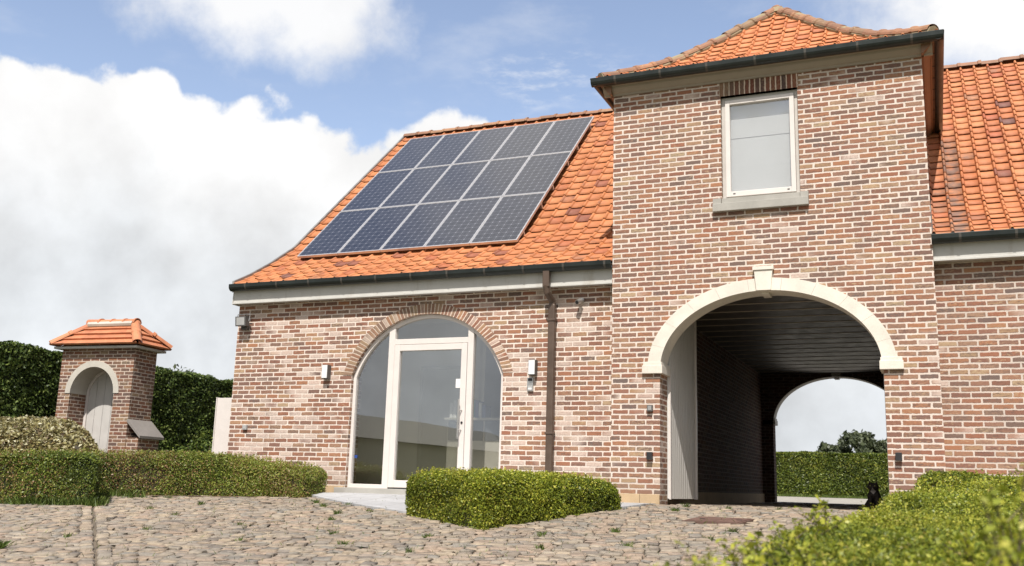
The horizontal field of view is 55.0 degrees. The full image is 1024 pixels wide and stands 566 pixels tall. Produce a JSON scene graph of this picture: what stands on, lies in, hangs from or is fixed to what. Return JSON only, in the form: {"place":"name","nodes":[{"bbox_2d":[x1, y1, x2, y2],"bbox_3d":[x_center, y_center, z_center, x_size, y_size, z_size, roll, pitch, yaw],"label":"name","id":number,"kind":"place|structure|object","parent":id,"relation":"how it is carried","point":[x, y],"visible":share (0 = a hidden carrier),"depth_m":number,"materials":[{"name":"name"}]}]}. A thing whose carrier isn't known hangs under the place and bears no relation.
{"place":"outdoors","nodes":[
{"label":"outdoors","id":0,"kind":"place"},
{"bbox_2d":[121,495,279,496],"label":"soil","id":1,"kind":"structure","parent":0,"point":[199,496],"depth_m":13.93,"materials":[{"name":"brown soil"}]},
{"bbox_2d":[31,446,327,497],"bbox_3d":[-5.039,2.842,14.624,4.689,0.740,0.951,-1,-12,13],"label":"hedge","id":2,"kind":"object","parent":1,"relation":"on","point":[193,473],"visible":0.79,"depth_m":14.13,"materials":[{"name":"green plant"}]},
{"bbox_2d":[0,495,872,565],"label":"cobbled courtyard","id":3,"kind":"structure","parent":0,"point":[33,542],"depth_m":9.77,"materials":[{"name":"beige stone"}]},
{"bbox_2d":[0,539,16,548],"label":"weed tuft","id":4,"kind":"object","parent":3,"relation":"on","point":[4,544],"visible":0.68,"depth_m":9.01,"materials":[{"name":"green plant"}]},
{"bbox_2d":[0,488,150,506],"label":"grass","id":5,"kind":"structure","parent":3,"relation":"on","point":[100,498],"depth_m":13.01,"materials":[{"name":"green plant"}]},
{"bbox_2d":[73,507,700,565],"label":"drainage channel","id":6,"kind":"object","parent":3,"relation":"in","point":[95,545],"depth_m":9.68,"materials":[{"name":"grey stone"}]},
{"bbox_2d":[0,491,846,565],"bbox_3d":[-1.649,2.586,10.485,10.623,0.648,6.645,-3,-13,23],"label":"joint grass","id":7,"kind":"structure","parent":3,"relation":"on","point":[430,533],"depth_m":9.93,"materials":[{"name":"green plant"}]},
{"bbox_2d":[405,466,621,530],"bbox_3d":[0.021,2.542,11.664,2.595,0.679,1.752,13,-16,-42],"label":"box hedge","id":8,"kind":"object","parent":3,"relation":"on","point":[485,498],"visible":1,"depth_m":10.86,"materials":[{"name":"green plant"}]},
{"bbox_2d":[682,516,753,524],"bbox_3d":[2.268,2.624,10.811,0.689,0.094,0.465,-4,-13,27],"label":"manhole cover","id":9,"kind":"object","parent":3,"relation":"on","point":[713,520],"visible":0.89,"depth_m":10.72,"materials":[{"name":"metal"}]},
{"bbox_2d":[647,463,1023,565],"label":"box hedge","id":10,"kind":"object","parent":3,"relation":"on","point":[959,518],"visible":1,"depth_m":3.48,"materials":[{"name":"green plant"}]},
{"bbox_2d":[858,481,882,509],"bbox_3d":[5.195,3.072,14.193,0.335,0.418,0.349,9,-14,-33],"label":"cat","id":11,"kind":"object","parent":3,"relation":"on","point":[874,496],"visible":0.62,"depth_m":14.07},
{"bbox_2d":[311,492,654,512],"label":"paving","id":12,"kind":"structure","parent":0,"point":[391,502],"depth_m":13.09,"materials":[{"name":"grey concrete"}]},
{"bbox_2d":[0,0,1023,451],"label":"sky","id":13,"kind":"structure","parent":0,"point":[156,155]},
{"bbox_2d":[777,496,885,504],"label":"gravel yard","id":14,"kind":"structure","parent":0,"point":[849,501],"depth_m":29.12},
{"bbox_3d":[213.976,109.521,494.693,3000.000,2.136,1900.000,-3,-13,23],"label":"ground","id":15,"kind":"structure","parent":0,"visible":0},
{"bbox_2d":[0,415,99,452],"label":"variegated shrub","id":16,"kind":"object","parent":15,"relation":"on","point":[25,432],"visible":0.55,"depth_m":15.21,"materials":[{"name":"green plant"}]},
{"bbox_2d":[0,448,102,503],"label":"hedge","id":17,"kind":"object","parent":15,"relation":"on","point":[55,473],"visible":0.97,"depth_m":13.16,"materials":[{"name":"green plant"}]},
{"bbox_2d":[49,318,172,453],"bbox_3d":[-7.297,2.211,17.693,2.090,3.197,1.040,-2,-12,18],"label":"garden gatehouse","id":18,"kind":"object","parent":15,"relation":"on","point":[106,385],"visible":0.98,"depth_m":17.64,"materials":[{"name":"brick"}]},
{"bbox_2d":[83,371,113,451],"bbox_3d":[-7.349,2.599,17.779,0.946,2.069,0.070,-2,-12,18],"label":"door","id":19,"kind":"structure","parent":18,"relation":"in","point":[99,396],"depth_m":17.90,"materials":[{"name":"white wood"}]},
{"bbox_2d":[0,340,232,454],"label":"tall hedge","id":20,"kind":"object","parent":15,"relation":"on","point":[183,407],"visible":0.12,"depth_m":21.29,"materials":[{"name":"green plant"}]},
{"bbox_2d":[165,445,191,453],"bbox_3d":[-6.031,3.279,17.668,0.877,0.778,0.868,3,-12,-5],"label":"shrub","id":21,"kind":"object","parent":15,"relation":"on","point":[178,449],"visible":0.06,"depth_m":17.72,"materials":[{"name":"green plant"}]},
{"bbox_2d":[173,364,215,378],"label":"tree","id":22,"kind":"object","parent":15,"relation":"on","point":[186,371],"visible":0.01,"depth_m":47.85,"materials":[{"name":"green plant"}]},
{"bbox_2d":[181,428,212,453],"bbox_3d":[-5.478,3.133,17.585,1.018,1.062,1.101,-3,-13,23],"label":"shrub","id":23,"kind":"object","parent":15,"relation":"on","point":[202,446],"visible":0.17,"depth_m":17.54,"materials":[{"name":"green plant"}]},
{"bbox_2d":[227,5,1023,504],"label":"farmhouse","id":24,"kind":"object","parent":15,"relation":"on","point":[735,235],"visible":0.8,"depth_m":14.00,"materials":[{"name":"brick"}]},
{"bbox_2d":[212,397,231,453],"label":"metal gate","id":25,"kind":"structure","parent":24,"relation":"attached to","point":[221,425],"depth_m":16.69,"materials":[{"name":"white metal"}]},
{"bbox_2d":[235,314,250,329],"bbox_3d":[-4.465,0.641,16.375,0.266,0.260,0.193,-3,-13,23],"label":"floodlight","id":26,"kind":"object","parent":24,"relation":"attached to","point":[242,322],"visible":1,"depth_m":16.31,"materials":[{"name":"grey plastic"}]},
{"bbox_2d":[321,365,330,378],"bbox_3d":[-2.945,1.409,15.596,0.110,0.220,0.108,-3,-13,23],"label":"wall lamp","id":27,"kind":"object","parent":24,"relation":"attached to","point":[326,371],"visible":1,"depth_m":15.55,"materials":[{"name":"white glass"}]},
{"bbox_2d":[297,208,377,257],"bbox_3d":[-3.136,-0.883,17.929,0.840,0.130,1.718,-3,30,23],"label":"solar panel","id":28,"kind":"object","parent":24,"relation":"attached to","point":[335,235],"visible":1,"depth_m":17.83,"materials":[{"name":"glass"}]},
{"bbox_2d":[341,169,413,211],"bbox_3d":[-2.607,-1.778,19.312,0.840,0.130,1.718,-3,30,23],"label":"solar panel","id":29,"kind":"object","parent":24,"relation":"attached to","point":[377,190],"visible":0.99,"depth_m":19.25,"materials":[{"name":"glass"}]},
{"bbox_2d":[338,204,417,254],"bbox_3d":[-2.360,-0.927,17.603,0.840,0.130,1.718,-3,30,23],"label":"solar panel","id":30,"kind":"object","parent":24,"relation":"attached to","point":[375,232],"visible":0.99,"depth_m":17.51,"materials":[{"name":"glass"}]},
{"bbox_2d":[378,135,443,172],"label":"solar panel","id":31,"kind":"object","parent":24,"relation":"attached to","point":[412,153],"visible":0.98,"depth_m":20.64,"materials":[{"name":"glass"}]},
{"bbox_2d":[379,165,450,207],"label":"solar panel","id":32,"kind":"object","parent":24,"relation":"attached to","point":[415,187],"visible":0.98,"depth_m":18.92,"materials":[{"name":"glass"}]},
{"bbox_2d":[380,200,458,251],"bbox_3d":[-1.583,-0.972,17.277,0.840,0.130,1.718,-3,30,23],"label":"solar panel","id":33,"kind":"object","parent":24,"relation":"attached to","point":[418,227],"visible":0.98,"depth_m":17.18,"materials":[{"name":"glass"}]},
{"bbox_2d":[387,343,467,488],"bbox_3d":[-1.281,2.003,14.847,1.250,2.189,0.157,-3,-13,23],"label":"door","id":34,"kind":"structure","parent":24,"relation":"in","point":[461,407],"depth_m":14.93,"materials":[{"name":"white wood"}]},
{"bbox_2d":[416,366,460,473],"bbox_3d":[-1.203,2.469,16.846,0.900,2.100,0.035,-3,-13,23],"label":"office door","id":35,"kind":"structure","parent":24,"relation":"in","point":[438,389],"depth_m":16.93,"materials":[{"name":"clear glass"}]},
{"bbox_2d":[415,130,479,168],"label":"solar panel","id":36,"kind":"object","parent":24,"relation":"attached to","point":[448,149],"visible":0.98,"depth_m":20.31,"materials":[{"name":"glass"}]},
{"bbox_2d":[419,160,489,203],"bbox_3d":[-1.054,-1.867,18.660,0.840,0.130,1.718,-3,30,23],"label":"solar panel","id":37,"kind":"object","parent":24,"relation":"attached to","point":[455,182],"visible":0.99,"depth_m":18.60,"materials":[{"name":"glass"}]},
{"bbox_2d":[456,379,459,387],"bbox_3d":[-0.809,1.509,14.798,0.080,0.135,0.004,-3,-13,23],"label":"paper notice","id":38,"kind":"object","parent":24,"relation":"attached to","point":[457,383],"visible":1,"depth_m":14.80,"materials":[{"name":"white paper"}]},
{"bbox_2d":[424,196,501,248],"bbox_3d":[-0.807,-1.016,16.951,0.840,0.130,1.718,-3,30,23],"label":"solar panel","id":39,"kind":"object","parent":24,"relation":"attached to","point":[463,222],"visible":0.98,"depth_m":16.85,"materials":[{"name":"glass"}]},
{"bbox_2d":[444,418,499,470],"bbox_3d":[-0.069,2.693,15.442,2.050,1.120,0.460,-3,-13,23],"label":"reception cabinet","id":40,"kind":"object","parent":24,"relation":"on","point":[485,444],"visible":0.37,"depth_m":15.44,"materials":[{"name":"beige"}]},
{"bbox_2d":[450,403,452,417],"bbox_3d":[-0.933,2.062,15.876,0.050,0.240,0.220,-3,-13,23],"label":"binder","id":41,"kind":"object","parent":40,"relation":"on","point":[451,410],"visible":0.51,"depth_m":15.77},
{"bbox_2d":[453,400,459,417],"bbox_3d":[-0.872,2.039,15.855,0.060,0.280,0.220,-3,-13,23],"label":"binder","id":42,"kind":"object","parent":40,"relation":"on","point":[455,403],"visible":0.58,"depth_m":15.76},
{"bbox_2d":[473,399,479,417],"bbox_3d":[-0.577,2.018,15.732,0.060,0.290,0.220,-3,-13,23],"label":"binder","id":43,"kind":"object","parent":40,"relation":"on","point":[474,407],"visible":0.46,"depth_m":15.63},
{"bbox_2d":[475,401,483,417],"bbox_3d":[-0.518,2.024,15.705,0.050,0.270,0.220,-3,-13,23],"label":"binder","id":44,"kind":"object","parent":40,"relation":"on","point":[477,409],"visible":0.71,"depth_m":15.61,"materials":[{"name":"grey"}]},
{"bbox_2d":[478,403,486,417],"bbox_3d":[-0.463,2.035,15.679,0.050,0.240,0.220,-3,-13,23],"label":"binder","id":45,"kind":"object","parent":40,"relation":"on","point":[480,410],"visible":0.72,"depth_m":15.58,"materials":[{"name":"grey"}]},
{"bbox_2d":[482,405,490,417],"bbox_3d":[-0.404,2.051,15.650,0.060,0.200,0.220,-3,-13,23],"label":"binder","id":46,"kind":"object","parent":40,"relation":"on","point":[486,411],"visible":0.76,"depth_m":15.57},
{"bbox_2d":[452,126,516,164],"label":"solar panel","id":47,"kind":"object","parent":24,"relation":"attached to","point":[485,145],"visible":1,"depth_m":19.98,"materials":[{"name":"glass"}]},
{"bbox_2d":[460,156,529,199],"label":"solar panel","id":48,"kind":"object","parent":24,"relation":"attached to","point":[495,178],"visible":0.99,"depth_m":18.27,"materials":[{"name":"glass"}]},
{"bbox_2d":[470,192,546,245],"bbox_3d":[-0.031,-1.060,16.625,0.840,0.130,1.718,-3,30,23],"label":"solar panel","id":49,"kind":"object","parent":24,"relation":"attached to","point":[508,219],"visible":1,"depth_m":16.52,"materials":[{"name":"glass"}]},
{"bbox_2d":[491,121,554,159],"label":"solar panel","id":50,"kind":"object","parent":24,"relation":"attached to","point":[523,140],"visible":1,"depth_m":19.66,"materials":[{"name":"glass"}]},
{"bbox_2d":[527,377,533,390],"bbox_3d":[0.265,1.466,14.238,0.095,0.195,0.032,-3,-13,23],"label":"door station","id":51,"kind":"object","parent":24,"relation":"attached to","point":[530,384],"depth_m":14.23,"materials":[{"name":"silver metal"}]},
{"bbox_2d":[528,360,537,375],"bbox_3d":[0.301,1.223,14.233,0.110,0.220,0.108,-3,-13,23],"label":"wall lamp","id":52,"kind":"object","parent":24,"relation":"attached to","point":[532,367],"visible":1,"depth_m":14.19,"materials":[{"name":"white glass"}]},
{"bbox_2d":[503,151,572,195],"bbox_3d":[0.498,-1.956,18.008,0.840,0.130,1.718,-3,30,23],"label":"solar panel","id":53,"kind":"object","parent":24,"relation":"attached to","point":[538,173],"visible":1,"depth_m":17.94,"materials":[{"name":"glass"}]},
{"bbox_2d":[531,116,593,155],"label":"solar panel","id":54,"kind":"object","parent":24,"relation":"attached to","point":[567,135],"visible":1,"depth_m":19.32,"materials":[{"name":"glass"}]},
{"bbox_2d":[575,298,583,304],"bbox_3d":[0.974,0.260,14.128,0.085,0.117,0.168,-7,-14,35],"label":"security camera","id":55,"kind":"object","parent":24,"relation":"attached to","point":[579,301],"visible":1,"depth_m":14.08,"materials":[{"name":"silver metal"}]},
{"bbox_2d":[646,452,652,459],"bbox_3d":[1.834,2.302,13.108,0.074,0.099,0.075,-3,-13,23],"label":"cube light","id":56,"kind":"object","parent":24,"relation":"attached to","point":[649,455],"visible":1,"depth_m":13.08,"materials":[{"name":"grey plastic"}]},
{"bbox_2d":[647,405,652,411],"bbox_3d":[1.856,1.686,13.245,0.075,0.085,0.054,-3,-13,23],"label":"wall switch","id":57,"kind":"object","parent":24,"relation":"attached to","point":[649,408],"depth_m":13.22,"materials":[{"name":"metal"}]},
{"bbox_2d":[721,89,799,197],"bbox_3d":[3.476,-1.882,13.658,1.640,2.000,0.476,-3,-13,23],"label":"window","id":58,"kind":"structure","parent":24,"relation":"in","point":[760,133],"depth_m":13.54,"materials":[{"name":"white glass"}]},
{"bbox_2d":[895,452,901,460],"bbox_3d":[4.685,2.105,11.918,0.074,0.099,0.075,-3,-13,23],"label":"cube light","id":59,"kind":"object","parent":24,"relation":"attached to","point":[898,456],"visible":1,"depth_m":11.89,"materials":[{"name":"grey plastic"}]},
{"bbox_2d":[816,441,841,452],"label":"tree","id":60,"kind":"object","parent":15,"relation":"on","point":[825,447],"visible":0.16,"depth_m":89.19,"materials":[{"name":"green plant"}]},
{"bbox_2d":[776,451,888,497],"bbox_3d":[10.136,7.242,37.374,29.139,1.748,1.367,-3,-13,23],"label":"tall hedge","id":61,"kind":"object","parent":15,"relation":"on","point":[821,473],"visible":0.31,"depth_m":36.11,"materials":[{"name":"green plant"}]},
{"bbox_2d":[835,429,879,452],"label":"tree","id":62,"kind":"object","parent":15,"relation":"on","point":[857,441],"visible":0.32,"depth_m":88.10,"materials":[{"name":"green plant"}]},
{"bbox_2d":[869,438,886,452],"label":"tree","id":63,"kind":"object","parent":15,"relation":"on","point":[882,445],"visible":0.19,"depth_m":87.71,"materials":[{"name":"green plant"}]},
{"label":"grass verge","id":64,"kind":"structure","parent":0,"visible":0},
{"bbox_2d":[777,493,885,498],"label":"grass","id":65,"kind":"structure","parent":64,"relation":"on","point":[830,496],"depth_m":35.31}
]}

